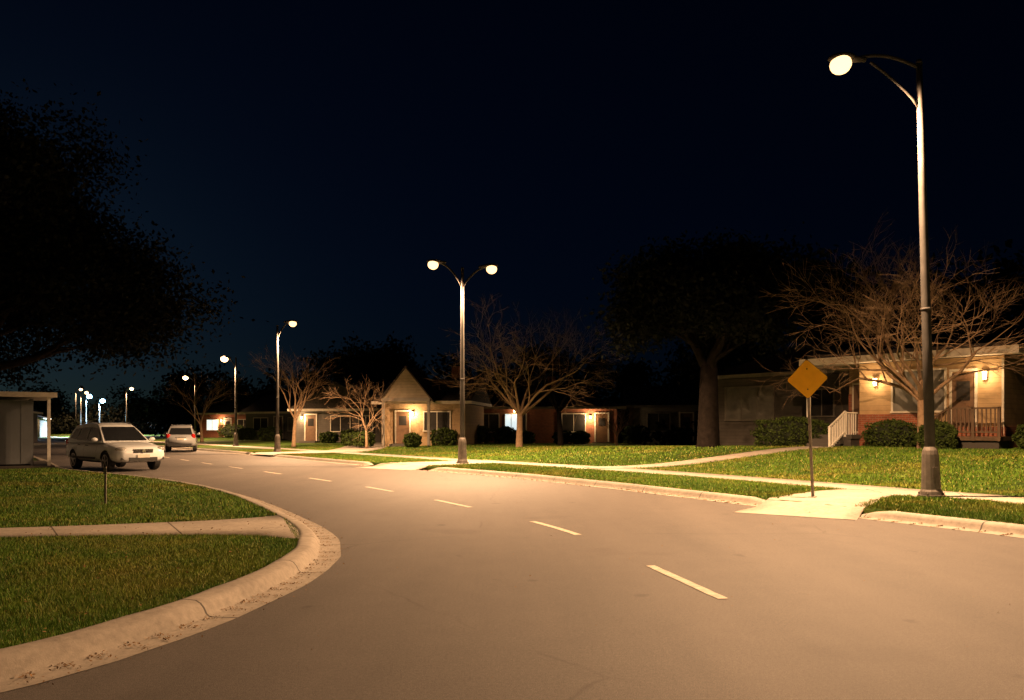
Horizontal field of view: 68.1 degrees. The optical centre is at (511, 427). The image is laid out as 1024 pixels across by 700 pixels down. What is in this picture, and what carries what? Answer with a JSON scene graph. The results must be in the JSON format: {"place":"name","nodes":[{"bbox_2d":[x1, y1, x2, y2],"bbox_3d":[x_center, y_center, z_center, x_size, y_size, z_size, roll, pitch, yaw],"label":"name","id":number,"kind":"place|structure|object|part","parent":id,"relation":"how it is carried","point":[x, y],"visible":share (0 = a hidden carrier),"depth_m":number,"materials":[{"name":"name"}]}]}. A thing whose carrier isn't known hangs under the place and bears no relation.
{"place":"outdoors","nodes":[
{"label":"outdoors","id":0,"kind":"place"},
{"bbox_2d":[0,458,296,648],"bbox_3d":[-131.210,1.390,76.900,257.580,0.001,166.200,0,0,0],"label":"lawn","id":1,"kind":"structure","parent":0,"point":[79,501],"depth_m":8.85,"materials":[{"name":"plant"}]},
{"bbox_2d":[0,391,56,469],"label":"garage","id":2,"kind":"structure","parent":1,"relation":"on","point":[16,430],"depth_m":25.99,"materials":[{"name":"metal"}]},
{"bbox_2d":[33,414,37,442],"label":"walls","id":3,"kind":"structure","parent":1,"relation":"on","point":[35,427],"depth_m":75.69,"materials":[{"name":"brown"}]},
{"bbox_2d":[103,467,106,503],"bbox_3d":[-7.350,1.050,13.697,0.060,0.680,0.027,0,0,0],"label":"marker stake","id":4,"kind":"object","parent":1,"relation":"on","point":[105,482],"visible":0.86,"depth_m":13.69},
{"bbox_2d":[0,78,268,391],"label":"shade tree","id":5,"kind":"object","parent":1,"relation":"on","point":[52,242],"visible":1,"depth_m":33.58,"materials":[{"name":"green plant"}]},
{"bbox_2d":[0,515,299,537],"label":"sidewalk","id":6,"kind":"structure","parent":0,"point":[272,526],"depth_m":10.35,"materials":[{"name":"concrete"}]},
{"bbox_2d":[250,443,386,455],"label":"driveway","id":7,"kind":"structure","parent":0,"point":[356,448],"depth_m":44.18,"materials":[{"name":"concrete"}]},
{"bbox_2d":[273,320,296,451],"bbox_3d":[-12.575,-2.265,42.000,1.350,7.410,0.500,0,0,0],"label":"street lamp","id":8,"kind":"object","parent":7,"relation":"on","point":[277,446],"visible":0.93,"depth_m":41.93,"materials":[{"name":"metal"}]},
{"bbox_2d":[353,430,375,446],"bbox_3d":[-9.421,0.712,48.414,1.509,1.096,1.249,0,0,0],"label":"shrub","id":9,"kind":"object","parent":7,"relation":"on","point":[359,441],"visible":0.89,"depth_m":48.05,"materials":[{"name":"green plant"}]},
{"bbox_2d":[52,428,621,456],"bbox_3d":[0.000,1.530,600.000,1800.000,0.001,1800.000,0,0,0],"label":"ground","id":10,"kind":"structure","parent":0,"point":[167,432],"depth_m":288.04,"materials":[{"name":"soil"}]},
{"bbox_2d":[17,237,1023,445],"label":"distant trees","id":11,"kind":"object","parent":10,"relation":"on","point":[142,412],"visible":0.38,"depth_m":75.31,"materials":[{"name":"green plant"}]},
{"bbox_2d":[356,460,495,469],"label":"driveway","id":12,"kind":"structure","parent":0,"point":[410,465],"depth_m":28.33,"materials":[{"name":"concrete"}]},
{"bbox_2d":[0,440,1023,699],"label":"road","id":13,"kind":"structure","parent":0,"point":[416,590],"depth_m":6.35,"materials":[{"name":"grey asphalt"}]},
{"bbox_2d":[66,422,163,470],"bbox_3d":[-14.344,0.640,27.345,4.683,1.711,2.180,0,0,40],"label":"parked car","id":14,"kind":"object","parent":13,"relation":"on","point":[109,445],"visible":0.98,"depth_m":26.60,"materials":[{"name":"white paint"}]},
{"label":"windows","id":15,"kind":"part","parent":14,"relation":"part of","materials":[{"name":"black glass"}]},
{"bbox_2d":[38,438,255,454],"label":"kerb","id":16,"kind":"structure","parent":13,"relation":"on","point":[221,451],"depth_m":47.64,"materials":[{"name":"concrete"}]},
{"bbox_2d":[0,456,340,692],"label":"kerb","id":17,"kind":"structure","parent":13,"relation":"on","point":[77,647],"depth_m":5.67,"materials":[{"name":"concrete"}]},
{"bbox_2d":[164,424,199,451],"bbox_3d":[-21.003,0.640,48.208,2.180,1.711,4.683,0,0,-22],"label":"parked car","id":18,"kind":"object","parent":13,"relation":"on","point":[180,435],"visible":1,"depth_m":46.24,"materials":[{"name":"silver metal"}]},
{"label":"windows","id":19,"kind":"part","parent":18,"relation":"part of","materials":[{"name":"black glass"}]},
{"bbox_2d":[273,455,373,465],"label":"kerb","id":20,"kind":"structure","parent":13,"relation":"on","point":[349,462],"depth_m":33.22,"materials":[{"name":"concrete"}]},
{"bbox_2d":[53,443,726,598],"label":"road markings","id":21,"kind":"object","parent":13,"relation":"on","point":[692,584],"visible":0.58,"depth_m":7.81,"materials":[{"name":"paint"}]},
{"bbox_2d":[1,465,1012,684],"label":"leaf litter","id":22,"kind":"object","parent":13,"relation":"on","point":[110,655],"visible":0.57,"depth_m":8.03,"materials":[{"name":"brown plant"}]},
{"bbox_2d":[423,467,765,505],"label":"kerb","id":23,"kind":"structure","parent":13,"relation":"on","point":[730,498],"depth_m":18.45,"materials":[{"name":"concrete"}]},
{"bbox_2d":[736,489,968,519],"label":"kerb ramp","id":24,"kind":"structure","parent":13,"relation":"on","point":[841,503],"depth_m":13.97,"materials":[{"name":"concrete"}]},
{"bbox_2d":[859,511,1023,537],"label":"kerb","id":25,"kind":"structure","parent":13,"relation":"on","point":[989,527],"depth_m":11.44,"materials":[{"name":"concrete"}]},
{"bbox_2d":[0,0,1023,427],"label":"sky","id":26,"kind":"structure","parent":0,"point":[318,154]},
{"bbox_2d":[0,432,1023,648],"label":"lawn","id":27,"kind":"structure","parent":0,"point":[225,441],"depth_m":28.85,"materials":[{"name":"plant"}]},
{"bbox_2d":[38,419,46,437],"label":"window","id":28,"kind":"structure","parent":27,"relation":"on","point":[42,427],"depth_m":106.65,"materials":[{"name":"white"}]},
{"bbox_2d":[75,388,81,427],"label":"street lamp","id":29,"kind":"object","parent":27,"relation":"on","point":[80,389],"visible":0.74,"depth_m":131.92,"materials":[{"name":"metal"}]},
{"bbox_2d":[80,391,88,424],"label":"street lamp","id":30,"kind":"object","parent":27,"relation":"on","point":[86,392],"visible":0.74,"depth_m":115.93,"materials":[{"name":"metal"}]},
{"bbox_2d":[85,395,91,423],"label":"street lamp","id":31,"kind":"object","parent":27,"relation":"on","point":[89,396],"visible":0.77,"depth_m":112.97,"materials":[{"name":"metal"}]},
{"bbox_2d":[99,399,104,422],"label":"street lamp","id":32,"kind":"object","parent":27,"relation":"on","point":[102,400],"visible":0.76,"depth_m":111.95,"materials":[{"name":"metal"}]},
{"bbox_2d":[125,387,133,421],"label":"street lamp","id":33,"kind":"object","parent":27,"relation":"on","point":[131,388],"visible":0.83,"depth_m":109.96,"materials":[{"name":"metal"}]},
{"bbox_2d":[183,375,196,436],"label":"street lamp","id":34,"kind":"object","parent":27,"relation":"on","point":[185,377],"visible":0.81,"depth_m":77.93,"materials":[{"name":"metal"}]},
{"bbox_2d":[165,366,254,441],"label":"bare tree","id":35,"kind":"object","parent":27,"relation":"on","point":[200,423],"visible":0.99,"depth_m":65.79,"materials":[{"name":"brown plant"}]},
{"bbox_2d":[200,414,245,437],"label":"walls","id":36,"kind":"structure","parent":27,"relation":"on","point":[215,433],"depth_m":89.19,"materials":[{"name":"red brick"}]},
{"bbox_2d":[218,418,231,437],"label":"door","id":37,"kind":"structure","parent":36,"relation":"attached to","point":[227,421],"depth_m":88.53,"materials":[{"name":"paint"}]},
{"bbox_2d":[206,419,245,430],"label":"windows","id":38,"kind":"structure","parent":36,"relation":"attached to","point":[212,424],"depth_m":89.19,"materials":[{"name":"glass"}]},
{"bbox_2d":[198,397,259,412],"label":"roof","id":39,"kind":"structure","parent":36,"relation":"on","point":[223,408],"depth_m":89.65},
{"bbox_2d":[196,413,238,414],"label":"fascia","id":40,"kind":"structure","parent":39,"relation":"attached to","point":[215,413],"depth_m":88.77,"materials":[{"name":"paint"}]},
{"bbox_2d":[217,423,245,437],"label":"shrub","id":41,"kind":"object","parent":27,"relation":"on","point":[227,431],"visible":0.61,"depth_m":83.67,"materials":[{"name":"green plant"}]},
{"bbox_2d":[232,427,257,440],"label":"shrub","id":42,"kind":"object","parent":27,"relation":"on","point":[244,433],"visible":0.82,"depth_m":70.66,"materials":[{"name":"green plant"}]},
{"bbox_2d":[257,426,282,440],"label":"shrub","id":43,"kind":"object","parent":27,"relation":"on","point":[268,433],"visible":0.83,"depth_m":68.68,"materials":[{"name":"green plant"}]},
{"bbox_2d":[246,413,293,439],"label":"walls","id":44,"kind":"structure","parent":27,"relation":"on","point":[287,434],"depth_m":72.96,"materials":[{"name":"grey"}]},
{"bbox_2d":[253,417,293,430],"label":"windows","id":45,"kind":"structure","parent":44,"relation":"attached to","point":[259,422],"depth_m":73.23,"materials":[{"name":"glass"}]},
{"bbox_2d":[240,394,309,411],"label":"roof","id":46,"kind":"structure","parent":44,"relation":"on","point":[266,403],"depth_m":74.57,"materials":[{"name":"black"}]},
{"bbox_2d":[239,411,293,413],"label":"fascia","id":47,"kind":"structure","parent":46,"relation":"attached to","point":[286,412],"depth_m":72.71,"materials":[{"name":"paint"}]},
{"bbox_2d":[273,416,284,439],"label":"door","id":48,"kind":"structure","parent":44,"relation":"attached to","point":[280,422],"depth_m":72.55,"materials":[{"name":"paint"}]},
{"bbox_2d":[240,343,342,446],"bbox_3d":[-14.379,-2.180,49.462,6.653,6.959,5.454,0,0,0],"label":"bare tree","id":49,"kind":"object","parent":27,"relation":"on","point":[295,417],"visible":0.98,"depth_m":49.87,"materials":[{"name":"brown plant"}]},
{"bbox_2d":[318,431,339,442],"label":"shrub","id":50,"kind":"object","parent":27,"relation":"on","point":[328,437],"visible":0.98,"depth_m":59.66,"materials":[{"name":"green plant"}]},
{"bbox_2d":[296,411,381,442],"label":"walls","id":51,"kind":"structure","parent":27,"relation":"on","point":[323,423],"depth_m":61.50,"materials":[{"name":"brown"}]},
{"bbox_2d":[299,414,318,442],"bbox_3d":[-16.440,0.090,61.364,1.400,2.420,0.820,0,0,10],"label":"door","id":52,"kind":"structure","parent":51,"relation":"attached to","point":[310,428],"depth_m":61.69,"materials":[{"name":"paint"}]},
{"bbox_2d":[290,382,381,408],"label":"roof","id":53,"kind":"structure","parent":51,"relation":"on","point":[320,401],"depth_m":61.03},
{"bbox_2d":[287,408,381,410],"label":"fascia","id":54,"kind":"structure","parent":53,"relation":"attached to","point":[368,409],"depth_m":60.89,"materials":[{"name":"paint"}]},
{"bbox_2d":[330,415,373,431],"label":"windows","id":55,"kind":"structure","parent":51,"relation":"attached to","point":[338,423],"depth_m":61.19,"materials":[{"name":"glass"}]},
{"bbox_2d":[341,431,355,446],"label":"shrub","id":56,"kind":"object","parent":27,"relation":"on","point":[347,439],"visible":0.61,"depth_m":49.12,"materials":[{"name":"green plant"}]},
{"bbox_2d":[339,429,360,442],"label":"shrub","id":57,"kind":"object","parent":27,"relation":"on","point":[346,431],"visible":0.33,"depth_m":58.77,"materials":[{"name":"green plant"}]},
{"bbox_2d":[327,374,404,447],"bbox_3d":[-9.117,-1.011,47.019,4.771,4.622,7.200,0,0,-42],"label":"bare tree","id":58,"kind":"object","parent":27,"relation":"on","point":[366,432],"visible":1,"depth_m":47.50,"materials":[{"name":"brown plant"}]},
{"bbox_2d":[319,331,429,391],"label":"shade tree","id":59,"kind":"object","parent":27,"relation":"on","point":[383,368],"visible":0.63,"depth_m":69.31,"materials":[{"name":"green plant"}]},
{"bbox_2d":[378,366,435,445],"bbox_3d":[-6.517,-1.375,50.723,3.600,5.150,4.550,0,0,8],"label":"gable porch","id":60,"kind":"object","parent":27,"relation":"on","point":[416,384],"visible":0.82,"depth_m":48.64,"materials":[{"name":"beige paint"}]},
{"bbox_2d":[402,432,421,446],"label":"shrub","id":61,"kind":"object","parent":27,"relation":"on","point":[412,439],"visible":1,"depth_m":46.84,"materials":[{"name":"green plant"}]},
{"bbox_2d":[385,404,483,445],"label":"walls","id":62,"kind":"structure","parent":27,"relation":"on","point":[474,416],"depth_m":49.77,"materials":[{"name":"beige brick"}]},
{"bbox_2d":[389,410,410,446],"bbox_3d":[-7.218,0.060,49.412,1.400,2.420,0.820,0,0,8],"label":"door","id":63,"kind":"structure","parent":62,"relation":"attached to","point":[403,424],"depth_m":49.75,"materials":[{"name":"paint"}]},
{"bbox_2d":[374,379,490,406],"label":"roof","id":64,"kind":"structure","parent":62,"relation":"on","point":[444,391],"depth_m":51.21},
{"bbox_2d":[371,401,491,406],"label":"fascia","id":65,"kind":"structure","parent":64,"relation":"attached to","point":[436,402],"depth_m":49.15,"materials":[{"name":"paint"}]},
{"bbox_2d":[452,366,459,378],"bbox_3d":[-3.856,-2.850,53.575,0.700,2.900,0.600,0,0,8],"label":"chimney","id":66,"kind":"object","parent":64,"relation":"attached to","point":[454,369],"visible":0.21,"depth_m":53.28,"materials":[{"name":"red brick"}]},
{"bbox_2d":[423,411,450,431],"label":"windows","id":67,"kind":"structure","parent":62,"relation":"attached to","point":[439,419],"depth_m":49.43,"materials":[{"name":"glass"}]},
{"bbox_2d":[430,427,457,445],"bbox_3d":[-4.420,0.622,48.786,1.919,1.316,1.249,0,0,0],"label":"shrub","id":68,"kind":"object","parent":27,"relation":"on","point":[443,436],"visible":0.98,"depth_m":48.47,"materials":[{"name":"green plant"}]},
{"bbox_2d":[427,259,497,463],"bbox_3d":[-1.900,-2.500,29.000,2.740,7.880,0.500,0,0,0],"label":"street lamp","id":69,"kind":"object","parent":27,"relation":"on","point":[491,268],"visible":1,"depth_m":28.93,"materials":[{"name":"metal"}]},
{"bbox_2d":[476,424,492,443],"bbox_3d":[-2.585,0.493,53.786,2.605,1.528,1.456,0,0,0],"label":"shrub","id":70,"kind":"object","parent":27,"relation":"on","point":[482,434],"visible":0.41,"depth_m":53.44,"materials":[{"name":"green plant"}]},
{"bbox_2d":[492,425,515,443],"bbox_3d":[-0.530,0.549,54.200,1.932,1.413,1.408,0,0,0],"label":"shrub","id":71,"kind":"object","parent":27,"relation":"on","point":[504,434],"visible":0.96,"depth_m":53.82,"materials":[{"name":"green plant"}]},
{"bbox_2d":[515,430,535,443],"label":"shrub","id":72,"kind":"object","parent":27,"relation":"on","point":[528,436],"visible":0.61,"depth_m":54.59,"materials":[{"name":"green plant"}]},
{"bbox_2d":[425,294,630,446],"bbox_3d":[1.288,-3.081,41.904,12.754,8.762,11.049,0,0,0],"label":"bare tree","id":73,"kind":"object","parent":27,"relation":"on","point":[521,411],"visible":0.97,"depth_m":41.86,"materials":[{"name":"brown plant"}]},
{"bbox_2d":[484,409,616,442],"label":"walls","id":74,"kind":"structure","parent":27,"relation":"on","point":[542,424],"depth_m":57.09,"materials":[{"name":"red brick"}]},
{"bbox_2d":[484,413,585,431],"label":"windows","id":75,"kind":"structure","parent":74,"relation":"attached to","point":[492,421],"depth_m":57.17,"materials":[{"name":"glass"}]},
{"bbox_2d":[490,387,622,410],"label":"roof","id":76,"kind":"structure","parent":74,"relation":"on","point":[590,400],"depth_m":57.98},
{"bbox_2d":[547,376,555,386],"bbox_3d":[3.220,-2.700,61.870,0.700,2.900,0.600,0,0,4],"label":"chimney","id":77,"kind":"object","parent":76,"relation":"on","point":[554,378],"visible":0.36,"depth_m":61.57,"materials":[{"name":"red brick"}]},
{"bbox_2d":[484,406,625,411],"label":"fascia","id":78,"kind":"structure","parent":76,"relation":"attached to","point":[579,407],"depth_m":56.33,"materials":[{"name":"paint"}]},
{"bbox_2d":[592,413,611,442],"bbox_3d":[6.699,0.090,56.424,1.400,2.420,0.820,0,0,4],"label":"door","id":79,"kind":"structure","parent":74,"relation":"attached to","point":[601,434],"depth_m":56.76,"materials":[{"name":"paint"}]},
{"bbox_2d":[552,430,575,443],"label":"shrub","id":80,"kind":"object","parent":27,"relation":"on","point":[567,436],"visible":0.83,"depth_m":54.82,"materials":[{"name":"green plant"}]},
{"bbox_2d":[495,319,636,445],"bbox_3d":[3.210,-2.688,44.705,10.884,7.977,6.564,0,0,41],"label":"bare tree","id":81,"kind":"object","parent":27,"relation":"on","point":[559,425],"visible":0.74,"depth_m":44.85,"materials":[{"name":"brown plant"}]},
{"bbox_2d":[572,430,590,443],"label":"shrub","id":82,"kind":"object","parent":27,"relation":"on","point":[581,437],"visible":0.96,"depth_m":54.78,"materials":[{"name":"green plant"}]},
{"bbox_2d":[591,400,637,444],"bbox_3d":[6.558,-0.257,49.904,3.056,3.114,4.049,0,0,-29],"label":"bare tree","id":83,"kind":"object","parent":27,"relation":"on","point":[619,425],"visible":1,"depth_m":49.80,"materials":[{"name":"brown plant"}]},
{"bbox_2d":[621,424,650,443],"bbox_3d":[8.972,0.499,54.808,2.160,1.549,1.336,0,0,0],"label":"shrub","id":84,"kind":"object","parent":27,"relation":"on","point":[633,434],"visible":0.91,"depth_m":54.45,"materials":[{"name":"green plant"}]},
{"bbox_2d":[629,407,698,442],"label":"walls","id":85,"kind":"structure","parent":27,"relation":"on","point":[641,418],"depth_m":56.82,"materials":[{"name":"grey"}]},
{"bbox_2d":[646,412,670,431],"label":"windows","id":86,"kind":"structure","parent":85,"relation":"attached to","point":[652,420],"depth_m":56.77,"materials":[{"name":"black glass"}]},
{"bbox_2d":[622,385,699,409],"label":"roof","id":87,"kind":"structure","parent":85,"relation":"on","point":[654,395],"depth_m":58.44,"materials":[{"name":"black"}]},
{"bbox_2d":[626,405,698,407],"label":"fascia","id":88,"kind":"structure","parent":87,"relation":"attached to","point":[662,406],"depth_m":56.15,"materials":[{"name":"brown wood"}]},
{"bbox_2d":[679,412,693,443],"bbox_3d":[12.988,0.040,56.210,1.400,2.420,0.820,0,0,6],"label":"door","id":89,"kind":"structure","parent":85,"relation":"attached to","point":[688,418],"depth_m":56.54,"materials":[{"name":"paint"}]},
{"bbox_2d":[588,446,826,468],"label":"garden path","id":90,"kind":"structure","parent":27,"relation":"on","point":[723,457],"depth_m":27.31,"materials":[{"name":"concrete"}]},
{"bbox_2d":[584,221,855,447],"bbox_3d":[9.113,-4.145,33.240,10.800,10.250,11.012,0,0,23],"label":"shade tree","id":91,"kind":"object","parent":27,"relation":"on","point":[714,294],"visible":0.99,"depth_m":31.16,"materials":[{"name":"green plant"}]},
{"bbox_2d":[718,373,848,445],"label":"walls","id":92,"kind":"structure","parent":27,"relation":"on","point":[736,433],"depth_m":36.95,"materials":[{"name":"brown"}]},
{"bbox_2d":[724,385,835,420],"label":"windows","id":93,"kind":"structure","parent":92,"relation":"attached to","point":[749,403],"depth_m":37.66,"materials":[{"name":"black glass"}]},
{"bbox_2d":[718,344,851,379],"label":"roof","id":94,"kind":"structure","parent":92,"relation":"on","point":[773,361],"depth_m":38.26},
{"bbox_2d":[718,369,848,378],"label":"fascia","id":95,"kind":"structure","parent":94,"relation":"attached to","point":[760,374],"depth_m":36.96,"materials":[{"name":"beige wood"}]},
{"bbox_2d":[750,415,829,446],"bbox_3d":[11.471,0.180,31.199,3.191,1.394,1.395,0,0,28],"label":"hedge","id":96,"kind":"object","parent":27,"relation":"on","point":[790,430],"visible":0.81,"depth_m":30.90,"materials":[{"name":"green plant"}]},
{"bbox_2d":[787,359,827,497],"bbox_3d":[5.823,0.034,14.831,0.757,2.755,0.140,-3,-2,33],"label":"traffic sign","id":97,"kind":"object","parent":27,"relation":"on","point":[807,379],"visible":0.93,"depth_m":14.83,"materials":[{"name":"orange metal"}]},
{"bbox_2d":[807,411,860,446],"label":"front steps","id":98,"kind":"structure","parent":27,"relation":"on","point":[836,439],"depth_m":29.55,"materials":[{"name":"white paint"}]},
{"bbox_2d":[749,208,1023,448],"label":"bare tree","id":99,"kind":"object","parent":27,"relation":"on","point":[903,382],"visible":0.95,"depth_m":26.73,"materials":[{"name":"brown plant"}]},
{"bbox_2d":[860,418,916,447],"bbox_3d":[14.264,0.255,28.425,1.252,1.206,2.126,0,0,-42],"label":"shrub","id":100,"kind":"object","parent":27,"relation":"on","point":[893,432],"visible":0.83,"depth_m":28.11,"materials":[{"name":"green plant"}]},
{"bbox_2d":[849,394,1018,448],"bbox_3d":[18.042,-0.120,31.339,8.170,2.600,6.255,0,0,-42],"label":"brick base","id":101,"kind":"object","parent":27,"relation":"on","point":[863,419],"visible":0.28,"depth_m":28.85,"materials":[{"name":"red brick"}]},
{"bbox_2d":[849,355,1023,426],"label":"walls","id":102,"kind":"structure","parent":27,"relation":"on","point":[874,399],"depth_m":27.43,"materials":[{"name":"beige paint"}]},
{"bbox_2d":[799,341,1023,370],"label":"roof","id":103,"kind":"structure","parent":102,"relation":"on","point":[866,358],"depth_m":27.90,"materials":[{"name":"paint"}]},
{"bbox_2d":[890,368,946,412],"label":"windows","id":104,"kind":"structure","parent":102,"relation":"attached to","point":[902,401],"depth_m":28.55,"materials":[{"name":"glass"}]},
{"bbox_2d":[852,358,1003,435],"bbox_3d":[15.621,-0.870,29.129,0.604,3.100,6.294,0,0,-23],"label":"window trim","id":105,"kind":"structure","parent":102,"relation":"attached to","point":[963,390],"depth_m":27.35,"materials":[{"name":"paint"}]},
{"bbox_2d":[982,371,986,378],"bbox_3d":[16.692,-1.865,26.762,0.216,0.330,0.180,0,0,-42],"label":"porch light","id":106,"kind":"object","parent":102,"relation":"attached to","point":[984,374],"visible":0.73,"depth_m":26.69,"materials":[{"name":"glass"}]},
{"bbox_2d":[915,419,958,448],"bbox_3d":[14.629,0.280,26.093,1.189,1.190,1.387,0,0,-42],"label":"shrub","id":107,"kind":"object","parent":27,"relation":"on","point":[946,433],"visible":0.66,"depth_m":25.65,"materials":[{"name":"green plant"}]},
{"bbox_2d":[934,407,1010,448],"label":"side steps","id":108,"kind":"structure","parent":27,"relation":"on","point":[999,441],"depth_m":25.94,"materials":[{"name":"brown wood"}]},
{"bbox_2d":[1012,424,1023,449],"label":"shrub","id":109,"kind":"object","parent":27,"relation":"on","point":[1018,436],"visible":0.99,"depth_m":25.07,"materials":[{"name":"green plant"}]},
{"bbox_2d":[53,437,1023,503],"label":"sidewalk","id":110,"kind":"structure","parent":0,"point":[1004,498],"depth_m":21.12,"materials":[{"name":"concrete"}]},
{"bbox_2d":[221,356,238,445],"bbox_3d":[-20.830,-1.920,56.000,1.360,6.720,0.500,0,0,0],"label":"street lamp","id":111,"kind":"object","parent":110,"relation":"on","point":[225,359],"visible":0.97,"depth_m":55.93,"materials":[{"name":"metal"}]},
{"bbox_2d":[828,52,945,497],"bbox_3d":[7.401,-2.976,15.000,2.050,8.880,0.500,-2,0,0],"label":"street lamp","id":112,"kind":"object","parent":110,"relation":"on","point":[841,63],"visible":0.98,"depth_m":14.94,"materials":[{"name":"metal"}]}
]}

